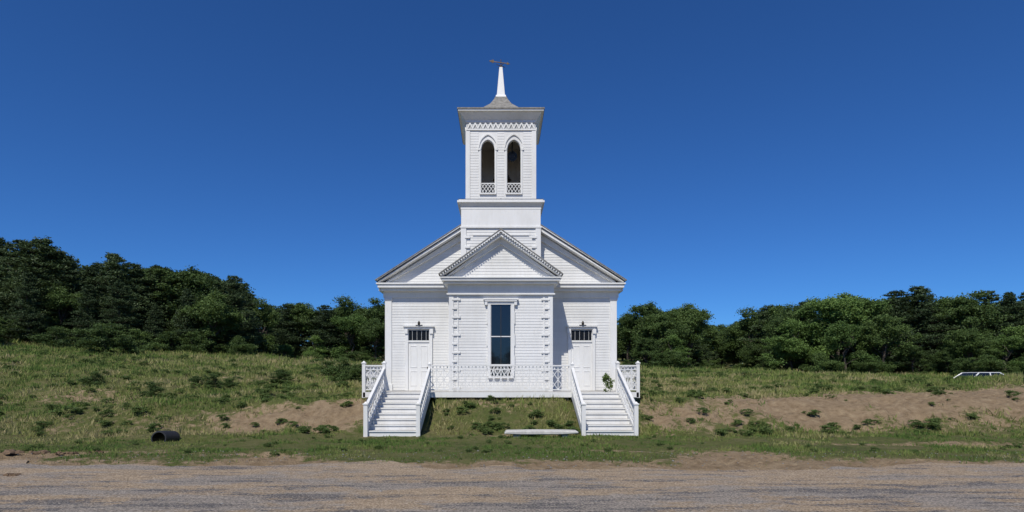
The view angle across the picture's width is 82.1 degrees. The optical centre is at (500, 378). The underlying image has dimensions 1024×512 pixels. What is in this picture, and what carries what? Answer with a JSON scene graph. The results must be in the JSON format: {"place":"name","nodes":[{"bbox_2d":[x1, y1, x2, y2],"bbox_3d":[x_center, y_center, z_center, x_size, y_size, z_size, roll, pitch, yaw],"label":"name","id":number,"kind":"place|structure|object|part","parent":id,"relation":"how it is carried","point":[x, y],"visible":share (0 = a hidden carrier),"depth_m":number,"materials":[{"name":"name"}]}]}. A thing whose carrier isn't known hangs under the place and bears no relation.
{"place":"outdoors","nodes":[
{"label":"outdoors","id":0,"kind":"place"},
{"bbox_2d":[0,337,1023,470],"bbox_3d":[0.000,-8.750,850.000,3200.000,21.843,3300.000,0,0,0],"label":"ground","id":1,"kind":"structure","parent":0,"point":[906,406],"depth_m":20.27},
{"bbox_2d":[0,301,12,337],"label":"pine tree","id":2,"kind":"object","parent":1,"relation":"on","point":[1,313],"visible":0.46,"depth_m":56.23,"materials":[{"name":"green plant"}]},
{"bbox_2d":[0,237,17,319],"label":"pine tree","id":3,"kind":"object","parent":1,"relation":"on","point":[2,243],"visible":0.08,"depth_m":61.76,"materials":[{"name":"green plant"}]},
{"bbox_2d":[1,272,49,342],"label":"pine tree","id":4,"kind":"object","parent":1,"relation":"on","point":[33,319],"visible":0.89,"depth_m":54.70,"materials":[{"name":"green plant"}]},
{"bbox_2d":[0,239,50,340],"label":"pine tree","id":5,"kind":"object","parent":1,"relation":"on","point":[10,254],"visible":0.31,"depth_m":57.87,"materials":[{"name":"green plant"}]},
{"bbox_2d":[0,236,77,332],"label":"pine tree","id":6,"kind":"object","parent":1,"relation":"on","point":[45,249],"visible":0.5,"depth_m":58.18,"materials":[{"name":"green plant"}]},
{"bbox_2d":[2,449,103,476],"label":"dirt clods","id":7,"kind":"object","parent":1,"relation":"on","point":[10,451],"visible":0.96,"depth_m":14.70,"materials":[{"name":"brown soil"}]},
{"bbox_2d":[37,282,85,331],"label":"oak tree","id":8,"kind":"object","parent":1,"relation":"on","point":[65,299],"visible":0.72,"depth_m":57.90,"materials":[{"name":"green plant"}]},
{"bbox_2d":[32,252,100,336],"bbox_3d":[-44.940,-8.245,60.606,7.027,9.918,7.340,0,0,22],"label":"pine tree","id":9,"kind":"object","parent":1,"relation":"on","point":[62,258],"visible":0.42,"depth_m":59.45,"materials":[{"name":"green plant"}]},
{"bbox_2d":[61,284,106,340],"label":"pine tree","id":10,"kind":"object","parent":1,"relation":"on","point":[90,291],"visible":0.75,"depth_m":56.52,"materials":[{"name":"green plant"}]},
{"bbox_2d":[63,266,109,336],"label":"pine tree","id":11,"kind":"object","parent":1,"relation":"on","point":[89,272],"visible":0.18,"depth_m":64.66,"materials":[{"name":"green plant"}]},
{"bbox_2d":[75,370,108,385],"bbox_3d":[-20.860,0.051,30.023,1.465,1.003,1.280,0,0,2],"label":"meadow bush","id":12,"kind":"object","parent":1,"relation":"on","point":[96,379],"visible":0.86,"depth_m":29.95,"materials":[{"name":"green plant"}]},
{"bbox_2d":[67,321,150,354],"bbox_3d":[-33.382,-3.288,50.251,5.203,3.074,5.856,0,0,17],"label":"meadow bush","id":13,"kind":"object","parent":1,"relation":"on","point":[98,340],"visible":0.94,"depth_m":49.35,"materials":[{"name":"green plant"}]},
{"bbox_2d":[92,281,144,343],"bbox_3d":[-37.902,-6.177,58.394,4.397,7.000,4.593,0,0,-26],"label":"pine tree","id":14,"kind":"object","parent":1,"relation":"on","point":[122,318],"visible":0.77,"depth_m":57.80,"materials":[{"name":"green plant"}]},
{"bbox_2d":[82,252,158,334],"bbox_3d":[-40.416,-8.224,62.345,7.141,10.372,6.836,0,0,-35],"label":"pine tree","id":15,"kind":"object","parent":1,"relation":"on","point":[113,265],"visible":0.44,"depth_m":61.26,"materials":[{"name":"green plant"}]},
{"bbox_2d":[108,333,137,353],"bbox_3d":[-32.734,-2.913,50.969,2.265,2.087,3.023,0,0,-20],"label":"meadow bush","id":16,"kind":"object","parent":1,"relation":"on","point":[120,339],"visible":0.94,"depth_m":50.57,"materials":[{"name":"green plant"}]},
{"bbox_2d":[116,262,161,333],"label":"pine tree","id":17,"kind":"object","parent":1,"relation":"on","point":[134,270],"visible":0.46,"depth_m":62.78,"materials":[{"name":"green plant"}]},
{"bbox_2d":[138,381,165,396],"bbox_3d":[-16.024,0.497,27.012,1.019,0.826,1.166,0,0,27],"label":"meadow bush","id":18,"kind":"object","parent":1,"relation":"on","point":[152,391],"visible":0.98,"depth_m":26.84,"materials":[{"name":"green plant"}]},
{"bbox_2d":[134,264,177,339],"bbox_3d":[-37.770,-7.628,65.040,7.100,9.866,7.452,0,0,-39],"label":"pine tree","id":19,"kind":"object","parent":1,"relation":"on","point":[159,301],"visible":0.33,"depth_m":63.83,"materials":[{"name":"green plant"}]},
{"bbox_2d":[142,304,172,347],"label":"pine tree","id":20,"kind":"object","parent":1,"relation":"on","point":[156,327],"visible":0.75,"depth_m":59.57,"materials":[{"name":"green plant"}]},
{"bbox_2d":[151,431,179,441],"bbox_3d":[-10.150,1.800,17.800,0.448,0.448,1.000,0,-5,-8],"label":"culvert pipe","id":21,"kind":"object","parent":1,"relation":"on","point":[166,436],"visible":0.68,"depth_m":17.66,"materials":[{"name":"black plastic"}]},
{"bbox_2d":[142,266,193,320],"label":"oak tree","id":22,"kind":"object","parent":1,"relation":"on","point":[175,289],"visible":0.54,"depth_m":63.90,"materials":[{"name":"green plant"}]},
{"bbox_2d":[167,289,204,347],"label":"pine tree","id":23,"kind":"object","parent":1,"relation":"on","point":[186,299],"visible":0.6,"depth_m":61.49,"materials":[{"name":"green plant"}]},
{"bbox_2d":[162,266,228,336],"bbox_3d":[-33.533,-7.363,65.416,6.980,10.300,7.066,0,0,15],"label":"oak tree","id":24,"kind":"object","parent":1,"relation":"on","point":[198,281],"visible":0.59,"depth_m":64.08,"materials":[{"name":"green plant"}]},
{"bbox_2d":[187,375,205,385],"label":"meadow bush","id":25,"kind":"object","parent":1,"relation":"on","point":[196,380],"visible":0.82,"depth_m":30.31,"materials":[{"name":"green plant"}]},
{"bbox_2d":[176,290,249,353],"bbox_3d":[-30.657,-5.816,62.631,5.895,7.129,7.100,0,0,3],"label":"oak tree","id":26,"kind":"object","parent":1,"relation":"on","point":[214,310],"visible":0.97,"depth_m":61.59,"materials":[{"name":"green plant"}]},
{"bbox_2d":[202,373,226,387],"bbox_3d":[-14.460,0.136,29.976,1.520,0.887,1.350,0,0,-24],"label":"meadow bush","id":27,"kind":"object","parent":1,"relation":"on","point":[213,381],"visible":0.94,"depth_m":29.91,"materials":[{"name":"green plant"}]},
{"bbox_2d":[199,276,230,350],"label":"pine tree","id":28,"kind":"object","parent":1,"relation":"on","point":[220,290],"visible":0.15,"depth_m":68.42,"materials":[{"name":"green plant"}]},
{"bbox_2d":[202,275,262,350],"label":"tree","id":29,"kind":"object","parent":1,"relation":"on","point":[236,293],"visible":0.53,"depth_m":66.55,"materials":[{"name":"green plant"}]},
{"bbox_2d":[223,376,243,387],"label":"meadow bush","id":30,"kind":"object","parent":1,"relation":"on","point":[229,382],"visible":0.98,"depth_m":29.78,"materials":[{"name":"green plant"}]},
{"bbox_2d":[244,309,266,352],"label":"pine tree","id":31,"kind":"object","parent":1,"relation":"on","point":[253,332],"visible":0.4,"depth_m":68.99,"materials":[{"name":"green plant"}]},
{"bbox_2d":[244,296,281,352],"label":"oak tree","id":32,"kind":"object","parent":1,"relation":"on","point":[271,319],"visible":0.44,"depth_m":78.43,"materials":[{"name":"green plant"}]},
{"bbox_2d":[268,369,290,382],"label":"meadow bush","id":33,"kind":"object","parent":1,"relation":"on","point":[280,374],"visible":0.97,"depth_m":32.77,"materials":[{"name":"green plant"}]},
{"bbox_2d":[276,344,293,356],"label":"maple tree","id":34,"kind":"object","parent":1,"relation":"on","point":[289,348],"visible":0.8,"depth_m":83.54,"materials":[{"name":"green plant"}]},
{"bbox_2d":[265,303,313,357],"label":"pine tree","id":35,"kind":"object","parent":1,"relation":"on","point":[288,338],"visible":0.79,"depth_m":88.96,"materials":[{"name":"green plant"}]},
{"bbox_2d":[285,302,324,356],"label":"oak tree","id":36,"kind":"object","parent":1,"relation":"on","point":[304,313],"visible":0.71,"depth_m":90.05,"materials":[{"name":"green plant"}]},
{"bbox_2d":[302,335,329,357],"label":"maple tree","id":37,"kind":"object","parent":1,"relation":"on","point":[315,340],"visible":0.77,"depth_m":87.02,"materials":[{"name":"green plant"}]},
{"bbox_2d":[309,358,335,374],"bbox_3d":[-11.843,-0.745,39.809,2.368,1.419,2.665,0,0,-44],"label":"meadow bush","id":38,"kind":"object","parent":1,"relation":"on","point":[327,363],"visible":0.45,"depth_m":39.99,"materials":[{"name":"green plant"}]},
{"bbox_2d":[298,304,348,357],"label":"pine tree","id":39,"kind":"object","parent":1,"relation":"on","point":[323,332],"visible":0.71,"depth_m":89.52,"materials":[{"name":"green plant"}]},
{"bbox_2d":[320,356,358,381],"bbox_3d":[-9.354,-0.470,34.052,2.302,1.770,2.011,0,0,28],"label":"meadow bush","id":40,"kind":"object","parent":1,"relation":"on","point":[334,370],"visible":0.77,"depth_m":33.88,"materials":[{"name":"green plant"}]},
{"bbox_2d":[321,295,369,356],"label":"oak tree","id":41,"kind":"object","parent":1,"relation":"on","point":[342,310],"visible":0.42,"depth_m":93.20,"materials":[{"name":"green plant"}]},
{"bbox_2d":[327,313,368,357],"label":"maple tree","id":42,"kind":"object","parent":1,"relation":"on","point":[349,324],"visible":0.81,"depth_m":88.59,"materials":[{"name":"green plant"}]},
{"bbox_2d":[340,363,368,381],"bbox_3d":[-7.994,-0.224,32.993,1.710,1.275,2.282,0,0,31],"label":"meadow bush","id":43,"kind":"object","parent":1,"relation":"on","point":[357,369],"visible":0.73,"depth_m":32.60,"materials":[{"name":"green plant"}]},
{"bbox_2d":[343,304,384,354],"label":"oak tree","id":44,"kind":"object","parent":1,"relation":"on","point":[361,344],"visible":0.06,"depth_m":96.14,"materials":[{"name":"green plant"}]},
{"bbox_2d":[354,318,384,360],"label":"oak tree","id":45,"kind":"object","parent":1,"relation":"on","point":[373,331],"visible":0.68,"depth_m":88.00,"materials":[{"name":"green plant"}]},
{"bbox_2d":[354,296,384,360],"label":"oak tree","id":46,"kind":"object","parent":1,"relation":"on","point":[377,311],"visible":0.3,"depth_m":93.21,"materials":[{"name":"green plant"}]},
{"bbox_2d":[361,60,639,436],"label":"white wooden church","id":47,"kind":"structure","parent":1,"relation":"on","point":[500,290],"depth_m":25.12,"materials":[{"name":"paint"}]},
{"bbox_2d":[408,342,591,389],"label":"doors","id":48,"kind":"structure","parent":47,"relation":"in","point":[418,352],"depth_m":25.66,"materials":[{"name":"white paint"}]},
{"bbox_2d":[403,298,597,389],"bbox_3d":[-0.030,-1.375,24.765,8.460,3.770,1.870,0,0,0],"label":"window and door casings","id":49,"kind":"structure","parent":47,"relation":"in","point":[488,301],"depth_m":25.55,"materials":[{"name":"white paint"}]},
{"bbox_2d":[491,305,510,374],"bbox_3d":[0.000,-1.580,23.983,0.830,2.880,0.035,0,0,0],"label":"window glass","id":50,"kind":"structure","parent":47,"relation":"in","point":[500,314],"depth_m":23.96,"materials":[{"name":"blue"}]},
{"bbox_2d":[602,373,614,391],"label":"stair side plant","id":51,"kind":"object","parent":47,"relation":"on","point":[607,384],"visible":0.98,"depth_m":22.22,"materials":[{"name":"green plant"}]},
{"bbox_2d":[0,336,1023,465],"bbox_3d":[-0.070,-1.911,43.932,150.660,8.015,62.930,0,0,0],"label":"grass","id":52,"kind":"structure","parent":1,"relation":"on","point":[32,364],"depth_m":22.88,"materials":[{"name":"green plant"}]},
{"bbox_2d":[0,343,1023,455],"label":"weeds","id":53,"kind":"object","parent":1,"relation":"on","point":[935,422],"visible":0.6,"depth_m":22.61,"materials":[{"name":"green plant"}]},
{"bbox_2d":[0,316,1023,375],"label":"shrub fringe","id":54,"kind":"object","parent":1,"relation":"on","point":[56,336],"visible":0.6,"depth_m":60.12,"materials":[{"name":"green plant"}]},
{"bbox_2d":[0,247,1023,371],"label":"distant treeline","id":55,"kind":"object","parent":1,"relation":"on","point":[696,345],"visible":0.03,"depth_m":80.30,"materials":[{"name":"green plant"}]},
{"bbox_2d":[3,450,1022,510],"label":"road pebbles","id":56,"kind":"object","parent":1,"relation":"on","point":[533,469],"visible":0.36,"depth_m":13.43,"materials":[{"name":"stone"}]},
{"bbox_2d":[505,429,577,436],"bbox_3d":[1.233,1.742,18.075,2.243,0.335,0.550,0,0,0],"label":"stone bench","id":57,"kind":"object","parent":1,"relation":"on","point":[562,432],"visible":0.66,"depth_m":17.81,"materials":[{"name":"white stone"}]},
{"bbox_2d":[617,318,640,362],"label":"oak tree","id":58,"kind":"object","parent":1,"relation":"on","point":[623,329],"visible":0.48,"depth_m":76.57,"materials":[{"name":"green plant"}]},
{"bbox_2d":[617,301,664,362],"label":"oak tree","id":59,"kind":"object","parent":1,"relation":"on","point":[648,308],"visible":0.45,"depth_m":74.80,"materials":[{"name":"green plant"}]},
{"bbox_2d":[627,337,663,362],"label":"oak tree","id":60,"kind":"object","parent":1,"relation":"on","point":[646,343],"visible":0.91,"depth_m":68.49,"materials":[{"name":"green plant"}]},
{"bbox_2d":[633,311,693,353],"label":"oak tree","id":61,"kind":"object","parent":1,"relation":"on","point":[658,325],"visible":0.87,"depth_m":71.33,"materials":[{"name":"green plant"}]},
{"bbox_2d":[663,334,691,365],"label":"maple tree","id":62,"kind":"object","parent":1,"relation":"on","point":[676,340],"visible":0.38,"depth_m":67.78,"materials":[{"name":"green plant"}]},
{"bbox_2d":[666,303,715,364],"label":"oak tree","id":63,"kind":"object","parent":1,"relation":"on","point":[694,318],"visible":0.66,"depth_m":73.19,"materials":[{"name":"green plant"}]},
{"bbox_2d":[690,350,707,367],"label":"oak tree","id":64,"kind":"object","parent":1,"relation":"on","point":[697,354],"visible":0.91,"depth_m":79.77,"materials":[{"name":"green plant"}]},
{"bbox_2d":[699,323,723,357],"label":"oak tree","id":65,"kind":"object","parent":1,"relation":"on","point":[713,336],"visible":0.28,"depth_m":90.15,"materials":[{"name":"green plant"}]},
{"bbox_2d":[708,331,736,364],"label":"oak tree","id":66,"kind":"object","parent":1,"relation":"on","point":[721,353],"visible":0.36,"depth_m":93.04,"materials":[{"name":"green plant"}]},
{"bbox_2d":[723,350,741,365],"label":"oak tree","id":67,"kind":"object","parent":1,"relation":"on","point":[730,354],"visible":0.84,"depth_m":90.15,"materials":[{"name":"green plant"}]},
{"bbox_2d":[717,307,765,364],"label":"oak tree","id":68,"kind":"object","parent":1,"relation":"on","point":[732,342],"visible":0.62,"depth_m":87.29,"materials":[{"name":"green plant"}]},
{"bbox_2d":[736,339,767,364],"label":"oak tree","id":69,"kind":"object","parent":1,"relation":"on","point":[753,349],"visible":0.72,"depth_m":80.12,"materials":[{"name":"green plant"}]},
{"bbox_2d":[739,304,785,368],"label":"pine tree","id":70,"kind":"object","parent":1,"relation":"on","point":[764,312],"visible":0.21,"depth_m":80.00,"materials":[{"name":"green plant"}]},
{"bbox_2d":[755,317,815,370],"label":"maple tree","id":71,"kind":"object","parent":1,"relation":"on","point":[793,347],"visible":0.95,"depth_m":65.06,"materials":[{"name":"green plant"}]},
{"bbox_2d":[759,305,812,344],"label":"oak tree","id":72,"kind":"object","parent":1,"relation":"on","point":[777,320],"visible":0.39,"depth_m":72.07,"materials":[{"name":"green plant"}]},
{"bbox_2d":[786,296,842,365],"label":"maple tree","id":73,"kind":"object","parent":1,"relation":"on","point":[813,332],"visible":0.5,"depth_m":66.97,"materials":[{"name":"green plant"}]},
{"bbox_2d":[806,351,824,366],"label":"maple tree","id":74,"kind":"object","parent":1,"relation":"on","point":[810,357],"visible":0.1,"depth_m":63.60,"materials":[{"name":"green plant"}]},
{"bbox_2d":[801,292,873,364],"bbox_3d":[37.189,-4.943,66.001,7.980,10.018,7.573,0,0,-43],"label":"maple tree","id":75,"kind":"object","parent":1,"relation":"on","point":[841,307],"visible":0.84,"depth_m":64.62,"materials":[{"name":"green plant"}]},
{"bbox_2d":[820,320,878,371],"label":"maple tree","id":76,"kind":"object","parent":1,"relation":"on","point":[842,331],"visible":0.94,"depth_m":60.22,"materials":[{"name":"green plant"}]},
{"bbox_2d":[820,294,892,359],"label":"maple tree","id":77,"kind":"object","parent":1,"relation":"on","point":[873,308],"visible":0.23,"depth_m":65.34,"materials":[{"name":"green plant"}]},
{"bbox_2d":[846,299,896,344],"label":"oak tree","id":78,"kind":"object","parent":1,"relation":"on","point":[884,312],"visible":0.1,"depth_m":67.31,"materials":[{"name":"green plant"}]},
{"bbox_2d":[854,314,926,370],"bbox_3d":[40.465,-3.486,61.761,7.138,6.913,5.517,0,0,-9],"label":"oak tree","id":79,"kind":"object","parent":1,"relation":"on","point":[880,330],"visible":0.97,"depth_m":60.83,"materials":[{"name":"green plant"}]},
{"bbox_2d":[854,290,944,372],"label":"pine tree","id":80,"kind":"object","parent":1,"relation":"on","point":[901,305],"visible":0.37,"depth_m":67.87,"materials":[{"name":"green plant"}]},
{"bbox_2d":[896,345,932,372],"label":"oak tree","id":81,"kind":"object","parent":1,"relation":"on","point":[915,351],"visible":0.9,"depth_m":62.57,"materials":[{"name":"green plant"}]},
{"bbox_2d":[891,285,963,371],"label":"pine tree","id":82,"kind":"object","parent":1,"relation":"on","point":[919,294],"visible":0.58,"depth_m":66.92,"materials":[{"name":"green plant"}]},
{"bbox_2d":[915,297,965,361],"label":"maple tree","id":83,"kind":"object","parent":1,"relation":"on","point":[939,347],"visible":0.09,"depth_m":67.48,"materials":[{"name":"green plant"}]},
{"bbox_2d":[932,346,962,371],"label":"oak tree","id":84,"kind":"object","parent":1,"relation":"on","point":[948,354],"visible":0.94,"depth_m":60.07,"materials":[{"name":"green plant"}]},
{"bbox_2d":[940,326,998,370],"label":"oak tree","id":85,"kind":"object","parent":1,"relation":"on","point":[968,342],"visible":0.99,"depth_m":58.81,"materials":[{"name":"green plant"}]},
{"bbox_2d":[925,290,1021,361],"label":"oak tree","id":86,"kind":"object","parent":1,"relation":"on","point":[962,309],"visible":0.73,"depth_m":65.57,"materials":[{"name":"green plant"}]},
{"bbox_2d":[954,372,1002,377],"bbox_3d":[32.200,0.317,39.000,4.800,1.490,1.800,0,0,-4],"label":"parked car","id":87,"kind":"object","parent":1,"relation":"on","point":[983,374],"visible":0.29,"depth_m":38.36,"materials":[{"name":"white paint"}]},
{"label":"windows","id":88,"kind":"part","parent":87,"relation":"part of","materials":[{"name":"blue glass"}]},
{"bbox_2d":[958,289,1015,371],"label":"pine tree","id":89,"kind":"object","parent":1,"relation":"on","point":[992,298],"visible":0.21,"depth_m":66.05,"materials":[{"name":"green plant"}]},
{"bbox_2d":[977,291,1023,372],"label":"pine tree","id":90,"kind":"object","parent":1,"relation":"on","point":[1009,301],"visible":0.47,"depth_m":63.76,"materials":[{"name":"green plant"}]},
{"bbox_2d":[982,334,1023,371],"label":"maple tree","id":91,"kind":"object","parent":1,"relation":"on","point":[1005,344],"visible":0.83,"depth_m":59.61,"materials":[{"name":"green plant"}]},
{"bbox_2d":[999,324,1023,365],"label":"maple tree","id":92,"kind":"object","parent":1,"relation":"on","point":[1018,332],"visible":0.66,"depth_m":61.91,"materials":[{"name":"green plant"}]},
{"bbox_2d":[1002,292,1023,371],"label":"pine tree","id":93,"kind":"object","parent":1,"relation":"on","point":[1021,297],"visible":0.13,"depth_m":64.61,"materials":[{"name":"green plant"}]},
{"bbox_2d":[0,459,1023,511],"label":"gravel road","id":94,"kind":"structure","parent":0,"point":[934,487],"depth_m":9.85,"materials":[{"name":"grey gravel"}]},
{"bbox_2d":[0,0,1023,341],"label":"sky","id":95,"kind":"structure","parent":0,"point":[721,157],"materials":[{"name":"blue"}]}
]}

